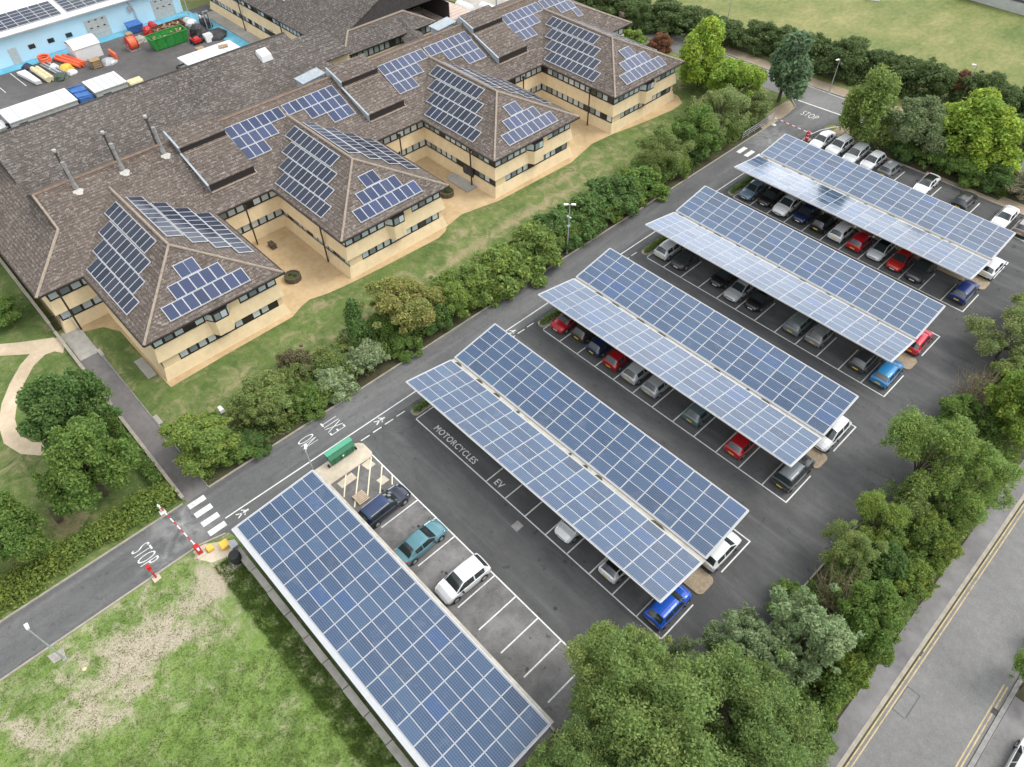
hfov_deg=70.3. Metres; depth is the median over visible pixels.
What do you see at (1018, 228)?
parked car
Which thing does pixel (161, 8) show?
roller door
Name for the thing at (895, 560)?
shrub
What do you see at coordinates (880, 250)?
parked car
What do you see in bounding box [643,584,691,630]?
parked car
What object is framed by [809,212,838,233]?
parked car
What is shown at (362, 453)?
pavement
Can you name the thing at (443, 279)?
shrub
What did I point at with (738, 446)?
parked car
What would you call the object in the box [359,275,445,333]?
tree
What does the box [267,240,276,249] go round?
bench
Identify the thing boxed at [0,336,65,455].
footpath
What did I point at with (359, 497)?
pallet
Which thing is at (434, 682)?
solar carport
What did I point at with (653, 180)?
laurel bush
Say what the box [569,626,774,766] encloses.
tree
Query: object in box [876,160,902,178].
parked car
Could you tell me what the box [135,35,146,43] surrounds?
scrap heap
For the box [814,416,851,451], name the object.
parked car
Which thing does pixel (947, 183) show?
kerb
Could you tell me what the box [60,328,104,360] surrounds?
landing
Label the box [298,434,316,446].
painted lettering
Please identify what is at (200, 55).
trailer
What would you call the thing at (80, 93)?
tarpaulin stack
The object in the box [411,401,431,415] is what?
kerbed island
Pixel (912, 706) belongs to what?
road patch seam
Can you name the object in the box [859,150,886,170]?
parked car
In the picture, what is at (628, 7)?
shrub
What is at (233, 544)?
meter cabinet
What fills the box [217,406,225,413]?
floodlight
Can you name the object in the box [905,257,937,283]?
parked car
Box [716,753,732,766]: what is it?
tree
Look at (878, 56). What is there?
shrub
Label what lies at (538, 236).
laurel bush
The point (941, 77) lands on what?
shrub
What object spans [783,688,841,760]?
shrub
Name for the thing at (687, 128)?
tree
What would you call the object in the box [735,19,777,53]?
shrub
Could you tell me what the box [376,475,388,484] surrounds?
pavement
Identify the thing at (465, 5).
storage tank
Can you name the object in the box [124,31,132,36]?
crate
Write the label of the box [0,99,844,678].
driveway
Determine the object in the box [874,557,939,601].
shrub
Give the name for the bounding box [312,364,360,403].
laurel bush
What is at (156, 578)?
card reader post
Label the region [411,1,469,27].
storage building
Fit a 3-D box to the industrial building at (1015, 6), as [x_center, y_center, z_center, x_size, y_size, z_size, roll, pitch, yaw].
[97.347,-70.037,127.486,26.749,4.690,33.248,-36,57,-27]
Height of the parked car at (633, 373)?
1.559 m
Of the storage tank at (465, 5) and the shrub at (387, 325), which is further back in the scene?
the storage tank at (465, 5)
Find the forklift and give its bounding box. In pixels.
[197,10,212,28]
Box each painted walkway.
[0,11,192,74]
[187,13,249,46]
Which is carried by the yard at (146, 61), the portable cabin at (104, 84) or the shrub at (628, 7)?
the portable cabin at (104, 84)
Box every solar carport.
[232,469,553,766]
[406,323,748,603]
[538,248,858,467]
[645,186,945,362]
[734,134,1015,279]
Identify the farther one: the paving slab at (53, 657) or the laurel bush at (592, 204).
the laurel bush at (592, 204)
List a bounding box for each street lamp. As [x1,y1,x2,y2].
[24,623,66,660]
[304,444,313,469]
[564,203,575,253]
[828,59,839,92]
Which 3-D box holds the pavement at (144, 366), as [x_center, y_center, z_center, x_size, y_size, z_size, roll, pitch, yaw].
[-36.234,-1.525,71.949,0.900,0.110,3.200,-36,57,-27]
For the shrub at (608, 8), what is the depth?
121.80 m
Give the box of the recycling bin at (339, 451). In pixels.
[323,436,356,467]
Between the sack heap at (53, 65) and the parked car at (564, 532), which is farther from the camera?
the sack heap at (53, 65)
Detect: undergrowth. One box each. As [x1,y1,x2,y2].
[613,10,1023,118]
[661,123,1019,766]
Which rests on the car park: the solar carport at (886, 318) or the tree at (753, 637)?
the solar carport at (886, 318)
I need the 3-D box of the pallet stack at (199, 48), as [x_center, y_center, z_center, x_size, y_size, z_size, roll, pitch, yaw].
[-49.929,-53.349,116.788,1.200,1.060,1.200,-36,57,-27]
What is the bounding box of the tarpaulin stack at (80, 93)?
[67,84,94,103]
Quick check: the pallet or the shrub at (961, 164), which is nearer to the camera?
the pallet
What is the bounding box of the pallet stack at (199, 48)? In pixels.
[195,45,204,50]
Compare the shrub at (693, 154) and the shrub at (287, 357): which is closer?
the shrub at (287, 357)
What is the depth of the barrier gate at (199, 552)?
58.39 m
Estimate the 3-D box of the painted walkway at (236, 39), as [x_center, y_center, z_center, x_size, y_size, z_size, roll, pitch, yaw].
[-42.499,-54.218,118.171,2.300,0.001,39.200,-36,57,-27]
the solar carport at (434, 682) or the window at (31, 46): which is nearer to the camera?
the solar carport at (434, 682)
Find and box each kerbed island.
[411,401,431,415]
[538,309,559,326]
[641,237,663,255]
[683,567,712,594]
[728,177,755,195]
[768,185,989,289]
[806,447,826,468]
[895,352,916,369]
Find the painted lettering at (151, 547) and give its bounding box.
[131,542,158,566]
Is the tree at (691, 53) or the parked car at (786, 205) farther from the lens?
the tree at (691, 53)
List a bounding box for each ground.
[0,0,1023,763]
[0,532,553,766]
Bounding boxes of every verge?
[616,11,902,110]
[759,100,793,128]
[833,126,861,143]
[926,171,997,201]
[996,196,1023,213]
[1015,682,1023,701]
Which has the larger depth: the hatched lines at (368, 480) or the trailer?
the trailer
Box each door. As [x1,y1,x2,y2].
[7,47,22,64]
[83,15,112,38]
[150,0,175,19]
[463,162,473,177]
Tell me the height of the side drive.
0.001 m
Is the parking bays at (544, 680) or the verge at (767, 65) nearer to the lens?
the parking bays at (544, 680)
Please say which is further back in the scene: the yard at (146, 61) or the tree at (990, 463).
the yard at (146, 61)
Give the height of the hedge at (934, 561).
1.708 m
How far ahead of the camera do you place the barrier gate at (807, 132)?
98.82 m
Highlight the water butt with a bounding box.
[228,550,241,568]
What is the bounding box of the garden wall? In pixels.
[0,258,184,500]
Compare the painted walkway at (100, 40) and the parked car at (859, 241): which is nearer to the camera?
the parked car at (859, 241)
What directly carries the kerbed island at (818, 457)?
on the car park
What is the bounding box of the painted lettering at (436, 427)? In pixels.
[434,425,477,463]
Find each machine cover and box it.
[21,63,33,70]
[142,25,152,34]
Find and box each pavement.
[134,357,156,378]
[317,443,371,483]
[331,456,399,511]
[337,473,356,487]
[362,459,374,469]
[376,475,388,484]
[810,459,1023,766]
[974,696,1023,766]
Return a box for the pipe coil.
[37,53,51,62]
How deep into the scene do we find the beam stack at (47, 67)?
113.65 m
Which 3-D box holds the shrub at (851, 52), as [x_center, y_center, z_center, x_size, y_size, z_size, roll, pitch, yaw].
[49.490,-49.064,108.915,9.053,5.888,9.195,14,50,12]
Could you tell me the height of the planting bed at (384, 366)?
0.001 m
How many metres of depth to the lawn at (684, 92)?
107.76 m
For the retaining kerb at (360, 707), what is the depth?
52.16 m
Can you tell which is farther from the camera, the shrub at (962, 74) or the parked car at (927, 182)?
the shrub at (962, 74)
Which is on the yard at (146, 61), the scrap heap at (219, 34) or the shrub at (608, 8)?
the scrap heap at (219, 34)
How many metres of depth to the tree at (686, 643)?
48.69 m
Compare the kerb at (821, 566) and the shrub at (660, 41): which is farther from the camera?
the shrub at (660, 41)
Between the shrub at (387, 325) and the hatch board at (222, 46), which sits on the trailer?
the hatch board at (222, 46)
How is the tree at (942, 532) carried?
on the planting bed at (720, 710)
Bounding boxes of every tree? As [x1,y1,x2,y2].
[0,490,52,563]
[15,366,122,456]
[31,411,140,520]
[156,409,240,477]
[226,369,303,426]
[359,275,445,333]
[525,711,643,766]
[562,619,672,745]
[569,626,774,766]
[632,120,696,176]
[634,1,650,24]
[665,634,711,713]
[667,103,725,156]
[678,15,726,88]
[678,640,838,766]
[690,84,751,137]
[702,601,790,683]
[706,58,767,108]
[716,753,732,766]
[757,583,864,687]
[768,28,815,101]
[817,519,888,582]
[830,576,904,667]
[835,62,903,148]
[854,487,917,548]
[878,404,989,504]
[886,94,950,156]
[929,438,1023,528]
[937,86,1017,159]
[962,301,1023,357]
[964,115,1023,177]
[983,369,1023,450]
[1007,648,1023,688]
[1010,289,1023,305]
[1011,120,1023,169]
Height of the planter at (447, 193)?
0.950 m
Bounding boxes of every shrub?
[0,295,28,327]
[213,433,257,467]
[236,427,272,459]
[275,344,315,382]
[276,360,313,394]
[287,381,327,420]
[309,335,348,369]
[366,312,400,342]
[388,330,422,362]
[418,302,453,335]
[428,269,468,300]
[440,281,478,318]
[575,0,606,6]
[587,0,625,14]
[605,208,624,223]
[613,0,664,33]
[623,28,649,43]
[634,194,647,207]
[635,0,688,34]
[646,32,673,52]
[660,156,690,180]
[669,5,718,37]
[686,146,707,166]
[702,11,745,44]
[725,86,774,125]
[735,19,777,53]
[761,24,797,49]
[764,578,820,615]
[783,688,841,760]
[806,31,837,73]
[808,559,878,617]
[814,35,872,85]
[814,648,876,698]
[857,49,899,73]
[862,538,910,593]
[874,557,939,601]
[882,54,924,94]
[889,140,919,162]
[890,483,947,533]
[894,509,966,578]
[900,56,960,101]
[913,142,956,170]
[934,392,985,424]
[943,153,985,188]
[946,363,1007,410]
[951,70,1009,102]
[954,68,973,100]
[971,160,1017,196]
[983,354,1023,388]
[996,170,1023,199]
[997,84,1023,119]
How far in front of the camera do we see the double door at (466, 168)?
91.86 m
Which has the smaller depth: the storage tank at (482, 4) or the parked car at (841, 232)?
the parked car at (841, 232)
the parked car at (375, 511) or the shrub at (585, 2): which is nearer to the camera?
the parked car at (375, 511)
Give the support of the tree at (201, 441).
on the planting bed at (384, 366)
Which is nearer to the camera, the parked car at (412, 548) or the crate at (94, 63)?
the parked car at (412, 548)
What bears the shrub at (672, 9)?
on the verge at (767, 65)
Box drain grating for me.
[991,707,998,715]
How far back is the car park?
64.06 m
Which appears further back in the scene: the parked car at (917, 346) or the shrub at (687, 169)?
the shrub at (687, 169)
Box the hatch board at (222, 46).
[218,44,227,48]
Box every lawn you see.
[0,263,185,619]
[84,327,162,394]
[136,103,688,448]
[644,43,796,125]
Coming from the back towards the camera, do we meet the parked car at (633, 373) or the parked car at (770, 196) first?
the parked car at (770, 196)
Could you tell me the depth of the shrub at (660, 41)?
114.82 m
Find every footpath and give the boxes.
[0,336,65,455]
[0,337,54,355]
[80,353,208,501]
[194,540,231,562]
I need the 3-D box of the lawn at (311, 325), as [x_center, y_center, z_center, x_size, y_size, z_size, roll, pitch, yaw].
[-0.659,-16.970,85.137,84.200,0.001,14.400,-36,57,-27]
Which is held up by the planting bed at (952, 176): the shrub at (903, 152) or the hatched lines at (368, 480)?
the shrub at (903, 152)
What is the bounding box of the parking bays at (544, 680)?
[372,483,579,729]
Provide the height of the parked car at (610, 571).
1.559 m
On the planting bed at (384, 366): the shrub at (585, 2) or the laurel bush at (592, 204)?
the laurel bush at (592, 204)
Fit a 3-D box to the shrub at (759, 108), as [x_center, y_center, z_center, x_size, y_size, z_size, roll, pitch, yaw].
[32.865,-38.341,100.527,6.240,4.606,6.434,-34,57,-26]
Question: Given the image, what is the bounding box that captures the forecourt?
[81,94,681,386]
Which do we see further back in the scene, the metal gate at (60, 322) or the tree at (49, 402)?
the metal gate at (60, 322)
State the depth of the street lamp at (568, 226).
79.67 m
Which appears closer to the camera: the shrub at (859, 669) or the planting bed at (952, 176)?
the shrub at (859, 669)
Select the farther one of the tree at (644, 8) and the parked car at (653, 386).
the tree at (644, 8)
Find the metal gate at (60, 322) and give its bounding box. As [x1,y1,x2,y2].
[48,315,79,331]
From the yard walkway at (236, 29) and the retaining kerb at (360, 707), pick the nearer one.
the retaining kerb at (360, 707)
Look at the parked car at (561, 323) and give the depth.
74.35 m
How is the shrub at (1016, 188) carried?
on the planting bed at (952, 176)
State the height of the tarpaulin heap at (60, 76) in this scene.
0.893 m
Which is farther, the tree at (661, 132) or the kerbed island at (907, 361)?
the tree at (661, 132)
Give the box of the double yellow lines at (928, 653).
[845,503,1023,766]
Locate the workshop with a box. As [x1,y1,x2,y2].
[0,0,182,68]
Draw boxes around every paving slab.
[47,648,65,663]
[153,414,162,424]
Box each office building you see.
[0,0,684,381]
[210,0,454,57]
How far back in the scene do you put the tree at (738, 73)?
99.19 m
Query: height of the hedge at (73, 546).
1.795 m
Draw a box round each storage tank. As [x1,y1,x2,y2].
[455,0,473,10]
[478,1,493,7]
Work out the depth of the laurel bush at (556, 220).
82.77 m
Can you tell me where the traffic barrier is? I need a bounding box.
[108,49,117,59]
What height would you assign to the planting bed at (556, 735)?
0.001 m
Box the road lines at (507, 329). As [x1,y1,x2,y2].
[225,35,861,517]
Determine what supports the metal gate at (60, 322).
attached to the office building at (144, 214)
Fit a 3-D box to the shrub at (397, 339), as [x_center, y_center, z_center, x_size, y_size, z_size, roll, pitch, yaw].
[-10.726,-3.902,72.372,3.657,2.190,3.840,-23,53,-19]
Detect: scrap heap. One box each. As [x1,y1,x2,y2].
[101,57,117,65]
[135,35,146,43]
[189,23,206,36]
[199,27,226,41]
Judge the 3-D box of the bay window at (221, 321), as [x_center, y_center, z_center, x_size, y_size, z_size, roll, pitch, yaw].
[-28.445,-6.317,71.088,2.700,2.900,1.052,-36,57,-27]
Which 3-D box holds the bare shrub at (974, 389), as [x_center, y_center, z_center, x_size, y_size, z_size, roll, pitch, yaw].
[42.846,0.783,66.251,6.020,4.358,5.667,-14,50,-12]
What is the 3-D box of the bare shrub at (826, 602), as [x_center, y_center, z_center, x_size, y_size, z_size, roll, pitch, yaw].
[23.858,15.471,52.969,5.486,5.275,5.544,1,49,2]
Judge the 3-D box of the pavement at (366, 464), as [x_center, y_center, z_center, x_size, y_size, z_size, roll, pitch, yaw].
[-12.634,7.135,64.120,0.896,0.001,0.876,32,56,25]
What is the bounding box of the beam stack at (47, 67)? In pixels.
[39,62,66,72]
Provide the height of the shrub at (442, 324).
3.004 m
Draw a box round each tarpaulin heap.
[53,72,68,81]
[60,63,73,72]
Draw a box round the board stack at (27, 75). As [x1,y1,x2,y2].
[16,70,41,84]
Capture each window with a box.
[28,43,35,48]
[47,38,54,42]
[65,32,72,37]
[204,304,234,335]
[384,211,406,239]
[526,138,542,163]
[639,80,654,103]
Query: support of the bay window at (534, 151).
in the office building at (144, 214)
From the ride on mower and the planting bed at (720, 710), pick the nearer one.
the planting bed at (720, 710)
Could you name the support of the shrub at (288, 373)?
on the lawn at (311, 325)
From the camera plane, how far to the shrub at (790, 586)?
54.40 m
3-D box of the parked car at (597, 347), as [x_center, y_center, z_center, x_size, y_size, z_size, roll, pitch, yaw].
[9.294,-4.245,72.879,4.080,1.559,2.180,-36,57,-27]
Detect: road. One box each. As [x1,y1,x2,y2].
[623,29,1023,171]
[847,506,1023,766]
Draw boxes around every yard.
[0,4,248,123]
[463,0,507,9]
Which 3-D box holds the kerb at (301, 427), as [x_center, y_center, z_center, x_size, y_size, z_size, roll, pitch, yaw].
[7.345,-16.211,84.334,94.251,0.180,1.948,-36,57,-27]
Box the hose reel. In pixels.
[124,34,140,51]
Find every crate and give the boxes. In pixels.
[87,56,103,69]
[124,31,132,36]
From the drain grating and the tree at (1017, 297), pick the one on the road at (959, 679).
the drain grating
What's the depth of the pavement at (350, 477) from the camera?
63.03 m
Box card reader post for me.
[145,564,161,582]
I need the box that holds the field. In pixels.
[651,0,1023,118]
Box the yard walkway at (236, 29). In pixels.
[206,11,261,42]
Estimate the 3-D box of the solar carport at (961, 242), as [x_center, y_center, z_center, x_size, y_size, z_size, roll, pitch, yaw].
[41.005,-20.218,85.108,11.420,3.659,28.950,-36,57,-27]
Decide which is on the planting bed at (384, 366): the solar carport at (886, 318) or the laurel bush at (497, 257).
the laurel bush at (497, 257)
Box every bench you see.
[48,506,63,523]
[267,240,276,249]
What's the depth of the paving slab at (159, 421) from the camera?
67.53 m
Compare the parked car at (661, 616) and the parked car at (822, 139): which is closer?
the parked car at (661, 616)
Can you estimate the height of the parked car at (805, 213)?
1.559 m
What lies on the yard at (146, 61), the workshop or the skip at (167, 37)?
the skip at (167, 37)
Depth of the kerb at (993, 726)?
49.51 m
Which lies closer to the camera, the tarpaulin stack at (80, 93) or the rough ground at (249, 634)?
the rough ground at (249, 634)
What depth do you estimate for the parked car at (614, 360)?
70.64 m
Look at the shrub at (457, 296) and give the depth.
74.37 m
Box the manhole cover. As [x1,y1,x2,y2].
[511,520,522,531]
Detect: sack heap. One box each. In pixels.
[49,63,58,70]
[67,69,77,75]
[185,18,197,28]
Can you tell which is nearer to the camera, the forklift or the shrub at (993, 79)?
the shrub at (993, 79)
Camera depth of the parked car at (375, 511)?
59.95 m
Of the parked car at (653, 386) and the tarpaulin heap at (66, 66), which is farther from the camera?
the tarpaulin heap at (66, 66)
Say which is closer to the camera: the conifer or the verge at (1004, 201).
the conifer
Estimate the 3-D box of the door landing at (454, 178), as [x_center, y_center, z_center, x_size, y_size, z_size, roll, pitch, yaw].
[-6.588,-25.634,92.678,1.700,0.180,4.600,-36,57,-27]
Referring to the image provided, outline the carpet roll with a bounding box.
[30,66,53,82]
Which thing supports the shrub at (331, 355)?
on the planting bed at (384, 366)
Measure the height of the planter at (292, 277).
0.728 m
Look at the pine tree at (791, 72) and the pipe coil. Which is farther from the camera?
the pipe coil
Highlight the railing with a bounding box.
[741,113,774,139]
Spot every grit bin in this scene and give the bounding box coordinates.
[205,543,213,552]
[218,538,229,550]
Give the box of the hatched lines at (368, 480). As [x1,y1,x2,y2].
[343,457,392,506]
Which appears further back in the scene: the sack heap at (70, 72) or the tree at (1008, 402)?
the sack heap at (70, 72)
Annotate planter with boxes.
[284,270,301,283]
[440,187,453,198]
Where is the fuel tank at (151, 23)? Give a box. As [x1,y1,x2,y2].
[148,21,156,26]
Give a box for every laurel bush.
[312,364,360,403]
[341,336,389,374]
[458,262,507,308]
[474,240,547,299]
[508,218,564,268]
[533,208,590,254]
[555,190,613,244]
[584,174,642,215]
[617,159,670,201]
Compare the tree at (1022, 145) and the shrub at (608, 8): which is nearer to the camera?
the tree at (1022, 145)
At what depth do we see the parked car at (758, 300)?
76.27 m
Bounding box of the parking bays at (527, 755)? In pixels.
[243,546,552,766]
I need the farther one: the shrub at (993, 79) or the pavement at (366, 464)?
the shrub at (993, 79)
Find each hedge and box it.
[0,480,179,617]
[103,408,162,483]
[411,400,429,412]
[538,308,561,324]
[643,236,666,253]
[729,176,753,193]
[792,448,1022,762]
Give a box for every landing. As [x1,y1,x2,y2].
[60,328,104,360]
[446,172,476,192]
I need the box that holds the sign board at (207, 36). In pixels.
[202,32,212,42]
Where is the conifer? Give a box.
[338,296,375,346]
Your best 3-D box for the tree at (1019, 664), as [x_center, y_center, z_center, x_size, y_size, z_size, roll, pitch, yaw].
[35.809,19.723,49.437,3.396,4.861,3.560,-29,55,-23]
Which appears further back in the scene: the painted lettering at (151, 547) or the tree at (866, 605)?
the painted lettering at (151, 547)
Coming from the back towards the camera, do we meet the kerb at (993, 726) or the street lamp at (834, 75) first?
the street lamp at (834, 75)
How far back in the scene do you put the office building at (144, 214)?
83.61 m
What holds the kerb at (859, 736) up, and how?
on the ground at (190, 4)
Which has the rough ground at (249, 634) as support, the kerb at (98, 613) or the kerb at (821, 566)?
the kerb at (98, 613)
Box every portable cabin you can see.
[0,88,78,127]
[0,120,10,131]
[82,71,127,97]
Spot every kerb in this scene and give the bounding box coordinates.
[0,503,182,622]
[0,533,225,681]
[103,356,208,487]
[208,100,795,487]
[237,547,412,766]
[616,16,887,111]
[769,411,984,624]
[836,136,1023,215]
[836,493,1023,766]
[967,674,1022,766]
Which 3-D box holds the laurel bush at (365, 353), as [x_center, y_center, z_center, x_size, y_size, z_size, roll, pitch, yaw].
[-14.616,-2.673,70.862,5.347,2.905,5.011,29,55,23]
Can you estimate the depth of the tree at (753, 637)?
47.59 m
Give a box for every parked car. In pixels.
[357,484,410,527]
[393,519,446,565]
[435,553,490,604]
[550,313,576,333]
[554,520,579,543]
[571,324,594,343]
[586,336,611,357]
[598,558,624,583]
[602,349,630,371]
[621,361,649,384]
[641,375,669,397]
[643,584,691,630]
[653,238,683,260]
[671,248,701,270]
[682,402,710,426]
[702,532,741,571]
[709,268,737,288]
[723,278,755,302]
[724,432,755,459]
[738,179,768,200]
[744,289,774,312]
[757,186,785,207]
[770,454,814,492]
[772,194,803,217]
[782,311,815,336]
[792,203,820,224]
[804,323,835,347]
[809,130,836,148]
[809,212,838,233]
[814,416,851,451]
[825,133,853,155]
[827,221,856,243]
[842,141,870,163]
[845,230,875,252]
[847,346,880,373]
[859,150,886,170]
[866,238,896,261]
[869,359,903,388]
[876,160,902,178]
[885,248,915,272]
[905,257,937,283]
[906,329,933,355]
[913,172,941,194]
[948,279,979,304]
[951,191,977,210]
[978,257,1005,279]
[990,205,1020,228]
[1004,737,1023,766]
[1011,216,1023,237]
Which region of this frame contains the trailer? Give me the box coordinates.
[177,40,239,67]
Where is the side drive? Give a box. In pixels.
[976,729,1015,766]
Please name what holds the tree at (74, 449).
on the lawn at (17, 469)
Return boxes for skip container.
[124,19,142,33]
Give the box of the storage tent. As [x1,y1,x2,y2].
[64,33,103,60]
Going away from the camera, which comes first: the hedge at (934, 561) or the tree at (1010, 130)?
the hedge at (934, 561)
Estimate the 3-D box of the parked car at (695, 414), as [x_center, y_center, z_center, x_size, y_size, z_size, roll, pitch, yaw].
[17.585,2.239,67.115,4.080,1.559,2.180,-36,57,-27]
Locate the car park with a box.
[316,127,1023,761]
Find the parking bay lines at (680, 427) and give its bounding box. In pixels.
[372,171,1022,702]
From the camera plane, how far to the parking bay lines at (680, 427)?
63.65 m
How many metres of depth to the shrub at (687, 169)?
91.47 m
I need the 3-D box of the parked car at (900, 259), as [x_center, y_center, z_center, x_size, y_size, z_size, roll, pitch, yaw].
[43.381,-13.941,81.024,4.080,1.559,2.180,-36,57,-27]
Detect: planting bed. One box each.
[179,125,761,485]
[523,733,560,766]
[705,406,1023,766]
[837,125,1023,204]
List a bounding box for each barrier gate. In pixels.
[157,504,207,559]
[772,118,811,141]
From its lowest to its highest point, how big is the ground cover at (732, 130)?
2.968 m
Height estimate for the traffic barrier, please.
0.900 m
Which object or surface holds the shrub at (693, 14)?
on the field
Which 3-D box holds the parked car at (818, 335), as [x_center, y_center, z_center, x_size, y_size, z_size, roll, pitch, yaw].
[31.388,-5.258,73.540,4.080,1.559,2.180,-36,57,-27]
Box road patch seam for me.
[892,686,919,718]
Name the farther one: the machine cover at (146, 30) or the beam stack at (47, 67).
the machine cover at (146, 30)
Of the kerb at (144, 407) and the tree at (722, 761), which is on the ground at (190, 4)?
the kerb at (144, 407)
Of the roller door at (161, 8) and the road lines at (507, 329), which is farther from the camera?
the roller door at (161, 8)
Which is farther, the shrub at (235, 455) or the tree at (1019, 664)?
the shrub at (235, 455)
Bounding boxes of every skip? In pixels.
[144,24,187,50]
[149,18,184,32]
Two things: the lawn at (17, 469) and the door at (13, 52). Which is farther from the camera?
the door at (13, 52)
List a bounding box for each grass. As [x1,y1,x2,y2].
[213,557,400,766]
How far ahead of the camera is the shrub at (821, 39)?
110.34 m
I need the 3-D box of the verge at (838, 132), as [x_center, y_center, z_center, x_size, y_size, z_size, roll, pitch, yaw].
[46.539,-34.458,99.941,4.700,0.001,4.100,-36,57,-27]
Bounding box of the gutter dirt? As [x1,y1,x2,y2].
[842,500,1023,766]
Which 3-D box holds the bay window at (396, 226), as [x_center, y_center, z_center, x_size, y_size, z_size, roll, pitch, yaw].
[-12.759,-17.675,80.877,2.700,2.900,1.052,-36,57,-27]
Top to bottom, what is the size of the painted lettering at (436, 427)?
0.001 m
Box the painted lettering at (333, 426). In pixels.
[320,416,344,435]
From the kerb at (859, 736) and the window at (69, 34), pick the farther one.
the window at (69, 34)
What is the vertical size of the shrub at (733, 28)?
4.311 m
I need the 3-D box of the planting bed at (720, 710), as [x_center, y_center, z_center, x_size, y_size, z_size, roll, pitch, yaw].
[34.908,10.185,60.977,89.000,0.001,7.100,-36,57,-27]
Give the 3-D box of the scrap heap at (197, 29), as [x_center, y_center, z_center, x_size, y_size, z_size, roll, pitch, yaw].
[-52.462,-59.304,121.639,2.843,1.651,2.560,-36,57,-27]
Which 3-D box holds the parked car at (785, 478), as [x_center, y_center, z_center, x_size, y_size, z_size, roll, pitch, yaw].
[24.217,7.365,62.435,4.520,1.756,2.280,-36,57,-27]
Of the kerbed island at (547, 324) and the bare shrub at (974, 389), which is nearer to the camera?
the bare shrub at (974, 389)
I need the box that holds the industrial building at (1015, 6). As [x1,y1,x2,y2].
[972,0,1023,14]
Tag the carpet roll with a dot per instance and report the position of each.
(43, 74)
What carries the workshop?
on the ground at (190, 4)
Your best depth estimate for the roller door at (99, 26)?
120.36 m
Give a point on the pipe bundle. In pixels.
(71, 60)
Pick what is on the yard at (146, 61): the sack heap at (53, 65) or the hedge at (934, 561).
the sack heap at (53, 65)
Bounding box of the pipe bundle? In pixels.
[53,53,85,67]
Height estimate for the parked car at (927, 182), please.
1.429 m
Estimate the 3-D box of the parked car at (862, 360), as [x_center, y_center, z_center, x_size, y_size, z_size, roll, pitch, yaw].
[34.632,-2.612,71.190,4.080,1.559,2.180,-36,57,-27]
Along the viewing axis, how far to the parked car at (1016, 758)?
47.31 m
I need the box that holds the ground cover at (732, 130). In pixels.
[176,111,754,482]
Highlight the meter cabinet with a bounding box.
[228,539,239,549]
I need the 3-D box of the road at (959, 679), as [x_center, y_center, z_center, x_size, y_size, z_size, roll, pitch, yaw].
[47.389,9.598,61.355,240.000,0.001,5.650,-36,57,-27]
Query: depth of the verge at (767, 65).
113.42 m
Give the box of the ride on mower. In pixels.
[189,33,202,44]
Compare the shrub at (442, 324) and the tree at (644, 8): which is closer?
the shrub at (442, 324)
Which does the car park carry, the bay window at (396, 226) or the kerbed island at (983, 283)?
the kerbed island at (983, 283)
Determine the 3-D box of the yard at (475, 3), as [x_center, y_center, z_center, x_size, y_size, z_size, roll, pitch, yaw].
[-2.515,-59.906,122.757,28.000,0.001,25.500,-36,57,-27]
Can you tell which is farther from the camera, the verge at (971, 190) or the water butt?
the verge at (971, 190)
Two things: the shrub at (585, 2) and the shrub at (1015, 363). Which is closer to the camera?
the shrub at (1015, 363)
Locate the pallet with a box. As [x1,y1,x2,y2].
[352,490,369,505]

